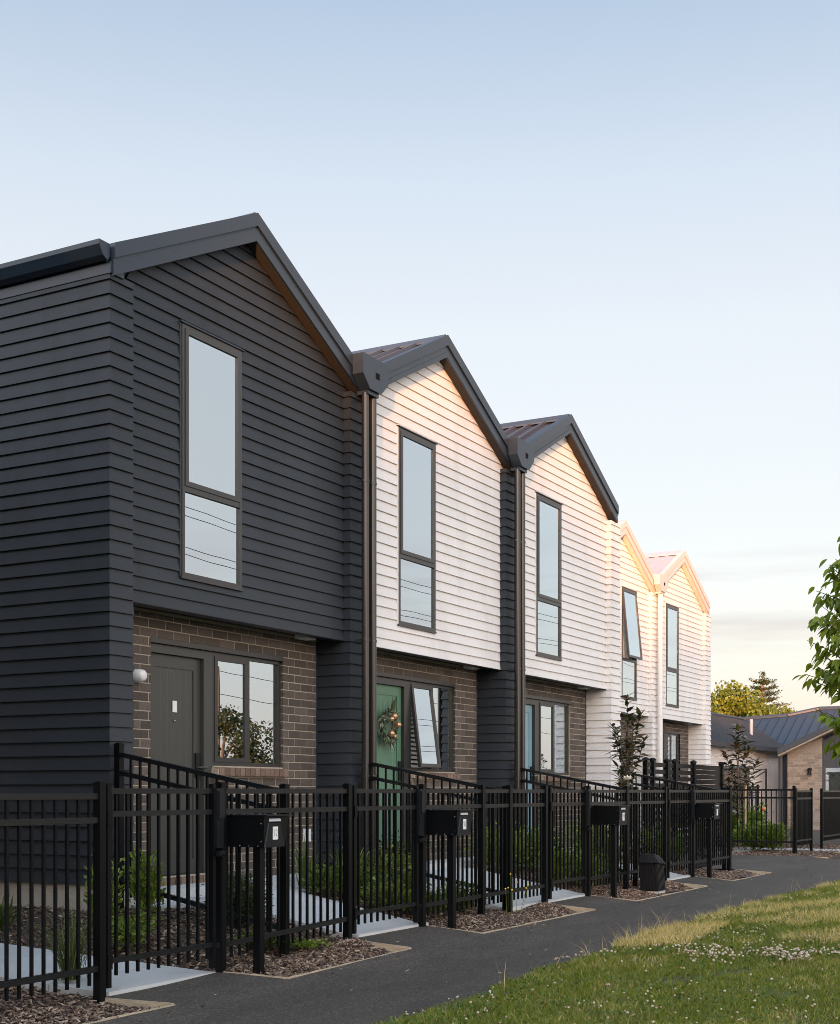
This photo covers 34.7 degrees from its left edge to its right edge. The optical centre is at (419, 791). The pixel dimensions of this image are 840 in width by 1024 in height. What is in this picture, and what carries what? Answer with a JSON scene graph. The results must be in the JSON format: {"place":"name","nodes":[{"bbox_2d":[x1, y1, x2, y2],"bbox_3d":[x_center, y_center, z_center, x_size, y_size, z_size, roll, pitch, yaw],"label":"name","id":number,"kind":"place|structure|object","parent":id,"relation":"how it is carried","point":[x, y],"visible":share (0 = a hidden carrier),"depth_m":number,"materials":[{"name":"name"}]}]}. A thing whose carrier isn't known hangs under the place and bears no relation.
{"place":"outdoors","nodes":[
{"label":"outdoors","id":0,"kind":"place"},
{"bbox_2d":[0,943,214,997],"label":"concrete path","id":1,"kind":"structure","parent":0,"point":[132,980],"depth_m":9.46,"materials":[{"name":"grey concrete"}]},
{"bbox_2d":[225,937,391,976],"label":"bark mulch","id":2,"kind":"object","parent":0,"point":[325,956],"visible":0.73,"depth_m":10.43,"materials":[{"name":"brown wood"}]},
{"bbox_2d":[227,814,292,974],"bbox_3d":[-1.198,0.800,9.896,0.407,1.260,0.329,0,0,29],"label":"letterbox","id":3,"kind":"object","parent":2,"relation":"on","point":[258,833],"visible":0.98,"depth_m":9.75,"materials":[{"name":"black metal"}]},
{"bbox_2d":[190,888,428,937],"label":"concrete path","id":4,"kind":"structure","parent":0,"point":[369,928],"depth_m":12.25,"materials":[{"name":"grey concrete"}]},
{"bbox_2d":[0,855,726,1017],"bbox_3d":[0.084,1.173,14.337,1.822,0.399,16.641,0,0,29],"label":"bark mulch","id":5,"kind":"object","parent":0,"point":[74,997],"visible":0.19,"depth_m":10.71,"materials":[{"name":"brown wood"}]},
{"bbox_2d":[0,886,28,930],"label":"strappy plant","id":6,"kind":"object","parent":5,"relation":"on","point":[2,915],"visible":0.47,"depth_m":11.18,"materials":[{"name":"green plant"}]},
{"bbox_2d":[0,782,106,1003],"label":"picket fence","id":7,"kind":"object","parent":5,"relation":"on","point":[97,969],"visible":0.97,"depth_m":8.28,"materials":[{"name":"black metal"}]},
{"bbox_2d":[0,904,132,949],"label":"bark mulch","id":8,"kind":"object","parent":5,"relation":"on","point":[35,926],"visible":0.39,"depth_m":11.16,"materials":[{"name":"brown wood"}]},
{"bbox_2d":[15,900,133,980],"bbox_3d":[-2.380,0.994,9.051,1.036,0.552,0.848,0,0,29],"label":"grass tuft","id":9,"kind":"object","parent":5,"relation":"on","point":[72,958],"visible":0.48,"depth_m":9.02,"materials":[{"name":"green plant"}]},
{"bbox_2d":[80,852,131,939],"bbox_3d":[-2.502,0.826,10.671,0.377,0.782,0.466,0,0,0],"label":"garden shrub","id":10,"kind":"object","parent":5,"relation":"on","point":[120,900],"visible":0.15,"depth_m":10.67,"materials":[{"name":"green plant"}]},
{"bbox_2d":[112,909,163,953],"bbox_3d":[-2.260,1.095,10.339,0.558,0.368,0.415,0,0,29],"label":"garden shrub","id":11,"kind":"object","parent":5,"relation":"on","point":[121,929],"visible":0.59,"depth_m":10.31,"materials":[{"name":"green plant"}]},
{"bbox_2d":[120,850,165,920],"bbox_3d":[-2.247,0.784,10.968,0.370,0.655,0.403,0,0,-4],"label":"garden shrub","id":12,"kind":"object","parent":5,"relation":"on","point":[153,884],"visible":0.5,"depth_m":10.91,"materials":[{"name":"green plant"}]},
{"bbox_2d":[0,212,387,909],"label":"terrace house","id":13,"kind":"structure","parent":5,"relation":"on","point":[188,496],"depth_m":12.50,"materials":[{"name":"paint"}]},
{"bbox_2d":[151,653,208,874],"bbox_3d":[-2.331,-0.252,12.902,0.112,2.096,0.832,0,0,29],"label":"front door","id":14,"kind":"structure","parent":13,"relation":"in","point":[175,680],"depth_m":12.90,"materials":[{"name":"grey paint"}]},
{"bbox_2d":[182,323,241,588],"bbox_3d":[-1.997,-3.135,12.725,0.108,2.320,0.915,0,0,29],"label":"window","id":15,"kind":"structure","parent":13,"relation":"in","point":[211,367],"depth_m":12.70,"materials":[{"name":"clear glass"}]},
{"bbox_2d":[212,652,280,767],"bbox_3d":[-1.806,-0.821,13.861,0.078,1.133,1.186,0,0,29],"label":"window","id":16,"kind":"structure","parent":13,"relation":"in","point":[246,691],"depth_m":13.80,"materials":[{"name":"clear glass"}]},
{"bbox_2d":[113,743,289,956],"bbox_3d":[-1.804,0.468,10.944,1.756,1.756,0.066,0,0,29],"label":"picket fence","id":17,"kind":"object","parent":5,"relation":"on","point":[120,755],"visible":0.53,"depth_m":10.98,"materials":[{"name":"black metal"}]},
{"bbox_2d":[200,877,273,929],"bbox_3d":[-1.572,0.957,11.250,0.663,0.479,0.631,0,0,29],"label":"garden shrub","id":18,"kind":"object","parent":5,"relation":"on","point":[243,903],"visible":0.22,"depth_m":11.21,"materials":[{"name":"green plant"}]},
{"bbox_2d":[228,868,273,905],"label":"garden shrub","id":19,"kind":"object","parent":5,"relation":"on","point":[243,879],"visible":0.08,"depth_m":11.81,"materials":[{"name":"green plant"}]},
{"bbox_2d":[229,925,291,951],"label":"garden shrub","id":20,"kind":"object","parent":5,"relation":"on","point":[274,940],"visible":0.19,"depth_m":10.62,"materials":[{"name":"green plant"}]},
{"bbox_2d":[214,782,352,972],"bbox_3d":[-1.023,0.660,10.486,0.066,1.454,1.811,0,0,29],"label":"picket fence","id":21,"kind":"object","parent":5,"relation":"on","point":[222,943],"visible":0.94,"depth_m":10.53,"materials":[{"name":"black metal"}]},
{"bbox_2d":[106,783,225,987],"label":"pedestrian gate","id":22,"kind":"structure","parent":21,"relation":"attached to","point":[213,811],"depth_m":9.17,"materials":[{"name":"black metal"}]},
{"bbox_2d":[274,937,331,951],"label":"garden shrub","id":23,"kind":"object","parent":5,"relation":"on","point":[310,943],"visible":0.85,"depth_m":10.68,"materials":[{"name":"green plant"}]},
{"bbox_2d":[290,836,331,888],"bbox_3d":[-1.150,0.729,13.577,0.486,0.562,0.571,0,0,-31],"label":"strappy plant","id":24,"kind":"object","parent":5,"relation":"on","point":[304,864],"visible":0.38,"depth_m":13.54,"materials":[{"name":"green plant"}]},
{"bbox_2d":[296,860,342,898],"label":"garden shrub","id":25,"kind":"object","parent":5,"relation":"on","point":[324,879],"visible":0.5,"depth_m":13.21,"materials":[{"name":"green plant"}]},
{"bbox_2d":[342,861,391,900],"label":"garden shrub","id":26,"kind":"object","parent":5,"relation":"on","point":[367,878],"visible":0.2,"depth_m":13.44,"materials":[{"name":"green plant"}]},
{"bbox_2d":[360,844,410,880],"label":"garden shrub","id":27,"kind":"object","parent":5,"relation":"on","point":[392,863],"visible":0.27,"depth_m":14.36,"materials":[{"name":"green plant"}]},
{"bbox_2d":[360,877,410,912],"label":"garden shrub","id":28,"kind":"object","parent":5,"relation":"on","point":[386,894],"visible":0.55,"depth_m":12.95,"materials":[{"name":"green plant"}]},
{"bbox_2d":[380,865,431,891],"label":"garden shrub","id":29,"kind":"object","parent":5,"relation":"on","point":[404,878],"visible":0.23,"depth_m":13.84,"materials":[{"name":"green plant"}]},
{"bbox_2d":[408,888,446,917],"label":"garden shrub","id":30,"kind":"object","parent":5,"relation":"on","point":[409,908],"visible":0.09,"depth_m":13.12,"materials":[{"name":"green plant"}]},
{"bbox_2d":[369,754,504,910],"bbox_3d":[0.162,0.458,14.519,1.756,1.735,0.066,0,0,29],"label":"picket fence","id":31,"kind":"object","parent":5,"relation":"on","point":[401,784],"visible":0.39,"depth_m":14.55,"materials":[{"name":"black metal"}]},
{"bbox_2d":[352,334,533,870],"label":"terrace house","id":32,"kind":"structure","parent":5,"relation":"on","point":[454,463],"depth_m":17.12,"materials":[{"name":"white paint"}]},
{"bbox_2d":[377,684,403,847],"bbox_3d":[-0.400,-0.252,16.413,0.112,2.096,0.832,0,0,29],"label":"front door","id":33,"kind":"structure","parent":32,"relation":"in","point":[385,693],"depth_m":16.49,"materials":[{"name":"green paint"}]},
{"bbox_2d":[377,695,400,750],"bbox_3d":[-0.354,-0.825,16.310,0.156,0.710,0.511,0,0,29],"label":"wreath","id":34,"kind":"object","parent":33,"relation":"attached to","point":[392,716],"visible":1,"depth_m":16.30,"materials":[{"name":"green plant"}]},
{"bbox_2d":[399,427,435,631],"bbox_3d":[-0.066,-3.135,16.236,0.108,2.320,0.915,0,0,29],"label":"window","id":35,"kind":"structure","parent":32,"relation":"in","point":[417,455],"depth_m":16.22,"materials":[{"name":"clear glass"}]},
{"bbox_2d":[409,681,452,771],"bbox_3d":[0.155,-0.821,17.356,0.286,1.133,1.186,0,0,29],"label":"window","id":36,"kind":"structure","parent":32,"relation":"in","point":[431,705],"depth_m":17.23,"materials":[{"name":"clear glass"}]},
{"bbox_2d":[436,881,487,913],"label":"garden shrub","id":37,"kind":"object","parent":5,"relation":"on","point":[469,901],"visible":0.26,"depth_m":13.67,"materials":[{"name":"green plant"}]},
{"bbox_2d":[464,827,499,870],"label":"garden shrub","id":38,"kind":"object","parent":5,"relation":"on","point":[486,848],"visible":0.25,"depth_m":16.98,"materials":[{"name":"green plant"}]},
{"bbox_2d":[417,784,548,926],"bbox_3d":[0.700,0.629,13.619,0.066,1.392,2.900,0,0,29],"label":"picket fence","id":39,"kind":"object","parent":5,"relation":"on","point":[510,804],"visible":0.98,"depth_m":13.62,"materials":[{"name":"black metal"}]},
{"bbox_2d":[352,785,425,933],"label":"pedestrian gate","id":40,"kind":"structure","parent":39,"relation":"attached to","point":[417,807],"depth_m":11.85,"materials":[{"name":"black metal"}]},
{"bbox_2d":[473,820,535,872],"bbox_3d":[1.108,0.699,17.190,0.825,0.767,0.803,0,0,-1],"label":"garden shrub","id":41,"kind":"object","parent":5,"relation":"on","point":[515,847],"visible":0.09,"depth_m":17.11,"materials":[{"name":"green plant"}]},
{"bbox_2d":[515,824,554,868],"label":"garden shrub","id":42,"kind":"object","parent":5,"relation":"on","point":[531,845],"visible":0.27,"depth_m":17.58,"materials":[{"name":"green plant"}]},
{"bbox_2d":[524,841,580,884],"bbox_3d":[1.689,0.916,16.680,0.686,0.588,0.930,0,0,29],"label":"garden shrub","id":43,"kind":"object","parent":5,"relation":"on","point":[562,862],"visible":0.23,"depth_m":16.64,"materials":[{"name":"green plant"}]},
{"bbox_2d":[500,414,622,864],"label":"terrace house","id":44,"kind":"structure","parent":5,"relation":"on","point":[572,616],"depth_m":20.67,"materials":[{"name":"white paint"}]},
{"bbox_2d":[525,704,537,831],"bbox_3d":[1.527,-0.252,19.916,0.112,2.096,0.832,0,0,29],"label":"front door","id":45,"kind":"structure","parent":44,"relation":"in","point":[528,708],"depth_m":20.15,"materials":[{"name":"blue paint"}]},
{"bbox_2d":[536,493,561,659],"bbox_3d":[1.861,-3.135,19.739,0.108,2.320,0.915,0,0,29],"label":"window","id":46,"kind":"structure","parent":44,"relation":"in","point":[548,512],"depth_m":19.74,"materials":[{"name":"clear glass"}]},
{"bbox_2d":[538,700,568,774],"bbox_3d":[2.052,-0.821,20.875,0.078,1.133,1.186,0,0,29],"label":"window","id":47,"kind":"structure","parent":44,"relation":"in","point":[553,717],"depth_m":20.83,"materials":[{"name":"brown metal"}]},
{"bbox_2d":[520,762,638,886],"bbox_3d":[2.090,0.458,18.024,1.756,1.735,0.066,0,0,29],"label":"picket fence","id":48,"kind":"object","parent":5,"relation":"on","point":[560,787],"visible":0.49,"depth_m":17.99,"materials":[{"name":"black metal"}]},
{"bbox_2d":[569,854,610,885],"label":"garden shrub","id":49,"kind":"object","parent":5,"relation":"on","point":[592,869],"visible":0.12,"depth_m":16.92,"materials":[{"name":"green plant"}]},
{"bbox_2d":[584,786,667,895],"bbox_3d":[2.685,0.629,17.229,0.066,1.392,2.940,0,0,29],"label":"picket fence","id":50,"kind":"object","parent":5,"relation":"on","point":[627,871],"visible":0.86,"depth_m":17.12,"materials":[{"name":"black metal"}]},
{"bbox_2d":[548,787,591,898],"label":"pedestrian gate","id":51,"kind":"structure","parent":50,"relation":"attached to","point":[585,803],"depth_m":15.43,"materials":[{"name":"black metal"}]},
{"bbox_2d":[606,691,652,798],"bbox_3d":[3.118,-0.230,20.241,0.712,2.560,0.911,0,0,29],"label":"magnolia tree","id":52,"kind":"object","parent":5,"relation":"on","point":[629,752],"visible":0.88,"depth_m":20.19,"materials":[{"name":"green plant"}]},
{"bbox_2d":[640,825,687,861],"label":"garden shrub","id":53,"kind":"object","parent":5,"relation":"on","point":[660,844],"visible":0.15,"depth_m":20.60,"materials":[{"name":"green plant"}]},
{"bbox_2d":[620,767,726,871],"bbox_3d":[4.066,0.458,21.616,1.756,1.735,0.066,0,0,29],"label":"picket fence","id":54,"kind":"object","parent":5,"relation":"on","point":[653,787],"visible":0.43,"depth_m":21.76,"materials":[{"name":"black metal"}]},
{"bbox_2d":[689,787,731,876],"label":"picket fence","id":55,"kind":"object","parent":5,"relation":"on","point":[699,843],"visible":0.9,"depth_m":20.54,"materials":[{"name":"black metal"}]},
{"bbox_2d":[667,788,695,877],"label":"pedestrian gate","id":56,"kind":"structure","parent":55,"relation":"attached to","point":[691,801],"depth_m":19.03,"materials":[{"name":"black metal"}]},
{"bbox_2d":[0,0,839,711],"label":"sky","id":57,"kind":"structure","parent":0,"point":[620,217],"materials":[{"name":"blue"}]},
{"bbox_2d":[92,856,839,1023],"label":"asphalt path","id":58,"kind":"structure","parent":0,"point":[328,997],"depth_m":10.14,"materials":[{"name":"grey asphalt"}]},
{"bbox_2d":[84,997,175,1023],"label":"timber edging","id":59,"kind":"object","parent":58,"relation":"on","point":[136,1003],"visible":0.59,"depth_m":8.43,"materials":[{"name":"brown wood"}]},
{"bbox_2d":[223,940,411,978],"bbox_3d":[-0.757,1.341,10.357,0.600,0.202,1.792,0,0,29],"label":"timber edging","id":60,"kind":"object","parent":58,"relation":"on","point":[393,948],"visible":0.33,"depth_m":10.56,"materials":[{"name":"brown wood"}]},
{"bbox_2d":[426,905,595,933],"bbox_3d":[0.978,1.329,13.511,0.600,0.179,2.792,0,0,29],"label":"timber edging","id":61,"kind":"object","parent":58,"relation":"on","point":[579,910],"visible":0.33,"depth_m":13.78,"materials":[{"name":"brown wood"}]},
{"bbox_2d":[591,882,706,900],"bbox_3d":[2.966,1.329,17.125,0.600,0.179,2.842,0,0,29],"label":"timber edging","id":62,"kind":"object","parent":58,"relation":"on","point":[695,886],"visible":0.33,"depth_m":17.57,"materials":[{"name":"brown wood"}]},
{"bbox_2d":[426,868,584,910],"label":"concrete path","id":63,"kind":"structure","parent":0,"point":[561,894],"depth_m":15.47,"materials":[{"name":"grey concrete"}]},
{"bbox_2d":[371,890,839,1023],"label":"lawn","id":64,"kind":"structure","parent":0,"point":[715,972],"depth_m":8.67,"materials":[{"name":"green plant"}]},
{"bbox_2d":[373,883,839,1023],"bbox_3d":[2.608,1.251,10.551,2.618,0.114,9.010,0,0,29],"label":"clover","id":65,"kind":"object","parent":64,"relation":"on","point":[619,999],"depth_m":9.09,"materials":[{"name":"green plant"}]},
{"bbox_2d":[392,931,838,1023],"bbox_3d":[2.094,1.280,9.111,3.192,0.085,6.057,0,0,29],"label":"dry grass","id":66,"kind":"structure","parent":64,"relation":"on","point":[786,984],"depth_m":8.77,"materials":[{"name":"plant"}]},
{"bbox_2d":[496,871,839,985],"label":"seed stalks","id":67,"kind":"object","parent":64,"relation":"on","point":[631,934],"visible":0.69,"depth_m":11.28,"materials":[{"name":"beige plant"}]},
{"bbox_2d":[610,881,839,947],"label":"dry grass","id":68,"kind":"structure","parent":64,"relation":"on","point":[672,936],"depth_m":12.70,"materials":[{"name":"beige plant"}]},
{"bbox_2d":[657,879,839,936],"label":"grass","id":69,"kind":"structure","parent":64,"relation":"on","point":[819,923],"depth_m":13.53,"materials":[{"name":"green plant"}]},
{"bbox_2d":[792,536,839,765],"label":"street tree","id":70,"kind":"object","parent":64,"relation":"on","point":[831,681],"visible":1,"depth_m":10.30,"materials":[{"name":"green plant"}]},
{"bbox_2d":[607,861,689,879],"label":"concrete path","id":71,"kind":"structure","parent":0,"point":[674,876],"depth_m":19.29,"materials":[{"name":"grey concrete"}]},
{"bbox_2d":[562,816,607,851],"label":"garden shrub","id":72,"kind":"object","parent":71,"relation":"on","point":[580,835],"visible":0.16,"depth_m":19.59,"materials":[{"name":"green plant"}]},
{"bbox_2d":[678,854,801,868],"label":"asphalt lane","id":73,"kind":"structure","parent":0,"point":[739,861],"depth_m":24.53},
{"bbox_2d":[734,849,755,851],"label":"concrete path","id":74,"kind":"structure","parent":0,"point":[743,850],"depth_m":28.49,"materials":[{"name":"grey concrete"}]},
{"bbox_2d":[733,820,762,849],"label":"garden shrub","id":75,"kind":"object","parent":74,"relation":"on","point":[753,846],"visible":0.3,"depth_m":28.66,"materials":[{"name":"green plant"}]},
{"bbox_2d":[685,827,839,858],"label":"garden bed","id":76,"kind":"object","parent":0,"point":[816,836],"visible":0.11,"depth_m":34.97,"materials":[{"name":"brown wood"}]},
{"bbox_2d":[618,520,667,846],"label":"terrace house","id":77,"kind":"structure","parent":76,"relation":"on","point":[643,588],"depth_m":29.31,"materials":[{"name":"white paint"}]},
{"bbox_2d":[622,587,642,699],"bbox_3d":[4.428,-3.135,28.545,0.350,2.320,0.910,0,0,29],"label":"window","id":78,"kind":"structure","parent":77,"relation":"in","point":[631,638],"depth_m":28.54,"materials":[{"name":"clear glass"}]},
{"bbox_2d":[644,550,710,841],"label":"terrace house","id":79,"kind":"structure","parent":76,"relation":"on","point":[686,674],"depth_m":32.13,"materials":[{"name":"white paint"}]},
{"bbox_2d":[663,733,678,776],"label":"window","id":80,"kind":"structure","parent":79,"relation":"in","point":[670,741],"depth_m":32.16,"materials":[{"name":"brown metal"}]},
{"bbox_2d":[666,603,678,706],"bbox_3d":[5.806,-3.135,31.087,0.108,2.320,0.915,0,0,29],"label":"window","id":81,"kind":"structure","parent":79,"relation":"in","point":[672,612],"depth_m":31.08,"materials":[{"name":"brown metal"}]},
{"bbox_2d":[642,757,724,853],"bbox_3d":[5.544,0.338,27.925,0.150,1.985,5.225,0,0,29],"label":"slatted screen","id":82,"kind":"object","parent":76,"relation":"on","point":[709,774],"visible":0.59,"depth_m":27.54,"materials":[{"name":"black metal"}]},
{"bbox_2d":[678,784,759,827],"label":"picket fence","id":83,"kind":"object","parent":76,"relation":"on","point":[758,787],"visible":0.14,"depth_m":35.56,"materials":[{"name":"black metal"}]},
{"bbox_2d":[656,786,795,853],"bbox_3d":[6.227,0.605,27.960,3.163,1.440,0.066,0,0,29],"label":"picket fence","id":84,"kind":"object","parent":76,"relation":"on","point":[793,817],"visible":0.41,"depth_m":27.47,"materials":[{"name":"black metal"}]},
{"bbox_2d":[715,766,749,814],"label":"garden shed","id":85,"kind":"structure","parent":76,"relation":"on","point":[735,768],"depth_m":37.76,"materials":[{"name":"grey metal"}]},
{"bbox_2d":[640,843,839,857],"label":"bark mulch","id":86,"kind":"object","parent":76,"relation":"on","point":[828,854],"visible":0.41,"depth_m":27.98,"materials":[{"name":"brown wood"}]},
{"bbox_2d":[718,722,765,848],"bbox_3d":[7.016,-0.131,29.398,1.068,2.823,1.262,0,0,13],"label":"magnolia tree","id":87,"kind":"object","parent":76,"relation":"on","point":[736,745],"visible":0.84,"depth_m":29.37,"materials":[{"name":"green plant"}]},
{"bbox_2d":[733,802,773,829],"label":"garden shrub","id":88,"kind":"object","parent":76,"relation":"on","point":[754,815],"visible":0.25,"depth_m":30.56,"materials":[{"name":"green plant"}]},
{"bbox_2d":[750,818,790,850],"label":"garden shrub","id":89,"kind":"object","parent":76,"relation":"on","point":[773,847],"visible":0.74,"depth_m":28.10,"materials":[{"name":"green plant"}]},
{"bbox_2d":[710,706,839,829],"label":"bungalow","id":90,"kind":"object","parent":76,"relation":"on","point":[788,750],"visible":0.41,"depth_m":44.99,"materials":[{"name":"brick"}]},
{"bbox_2d":[822,765,839,789],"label":"window","id":91,"kind":"structure","parent":90,"relation":"in","point":[830,774],"depth_m":44.18,"materials":[{"name":"clear glass"}]},
{"bbox_2d":[796,788,812,853],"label":"picket fence","id":92,"kind":"object","parent":76,"relation":"on","point":[804,817],"visible":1,"depth_m":27.92,"materials":[{"name":"black metal"}]},
{"bbox_2d":[820,788,839,848],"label":"picket fence","id":93,"kind":"object","parent":76,"relation":"on","point":[829,814],"visible":0.99,"depth_m":30.04,"materials":[{"name":"black metal"}]},
{"bbox_2d":[687,846,839,851],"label":"concrete path","id":94,"kind":"structure","parent":0,"point":[788,848],"depth_m":28.98,"materials":[{"name":"grey concrete"}]},
{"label":"bark bed","id":95,"kind":"structure","parent":0,"visible":0},
{"bbox_2d":[426,809,475,928],"bbox_3d":[0.270,0.785,12.564,0.407,1.230,0.329,0,0,29],"label":"letterbox","id":96,"kind":"object","parent":95,"relation":"on","point":[451,823],"visible":0.98,"depth_m":12.41,"materials":[{"name":"black metal"}]},
{"bbox_2d":[430,902,577,931],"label":"bark mulch","id":97,"kind":"object","parent":95,"relation":"on","point":[518,917],"visible":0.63,"depth_m":13.45,"materials":[{"name":"brown wood"}]},
{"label":"bark bed","id":98,"kind":"structure","parent":0,"visible":0},
{"bbox_2d":[592,805,630,897],"bbox_3d":[2.303,0.780,16.261,0.407,1.220,0.329,0,0,29],"label":"letterbox","id":99,"kind":"object","parent":98,"relation":"on","point":[613,816],"visible":1,"depth_m":16.11,"materials":[{"name":"black metal"}]},
{"bbox_2d":[593,880,691,899],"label":"bark mulch","id":100,"kind":"object","parent":98,"relation":"on","point":[637,894],"visible":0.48,"depth_m":16.84,"materials":[{"name":"brown wood"}]},
{"bbox_2d":[638,853,665,894],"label":"service pillar","id":101,"kind":"structure","parent":98,"relation":"on","point":[651,873],"depth_m":17.08,"materials":[{"name":"plastic"}]},
{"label":"bark bed","id":102,"kind":"structure","parent":0,"visible":0},
{"bbox_2d":[695,803,722,877],"bbox_3d":[4.192,0.775,19.696,0.407,1.210,0.329,0,0,29],"label":"letterbox","id":103,"kind":"object","parent":102,"relation":"on","point":[709,812],"visible":0.95,"depth_m":19.55,"materials":[{"name":"black metal"}]},
{"bbox_2d":[696,869,759,879],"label":"bark mulch","id":104,"kind":"object","parent":102,"relation":"on","point":[734,874],"visible":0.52,"depth_m":20.37,"materials":[{"name":"brown wood"}]},
{"label":"ground","id":105,"kind":"structure","parent":0,"visible":0},
{"bbox_2d":[710,679,782,716],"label":"broadleaf tree","id":106,"kind":"object","parent":105,"relation":"on","point":[727,704],"visible":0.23,"depth_m":86.37,"materials":[{"name":"green plant"}]},
{"bbox_2d":[745,670,791,711],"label":"conifer tree","id":107,"kind":"object","parent":105,"relation":"on","point":[763,689],"visible":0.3,"depth_m":107.70,"materials":[{"name":"green plant"}]},
{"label":"bark bed","id":108,"kind":"structure","parent":0,"visible":0},
{"bbox_2d":[0,1000,155,1023],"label":"bark mulch","id":109,"kind":"object","parent":108,"relation":"on","point":[76,1014],"visible":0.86,"depth_m":8.09,"materials":[{"name":"brown wood"}]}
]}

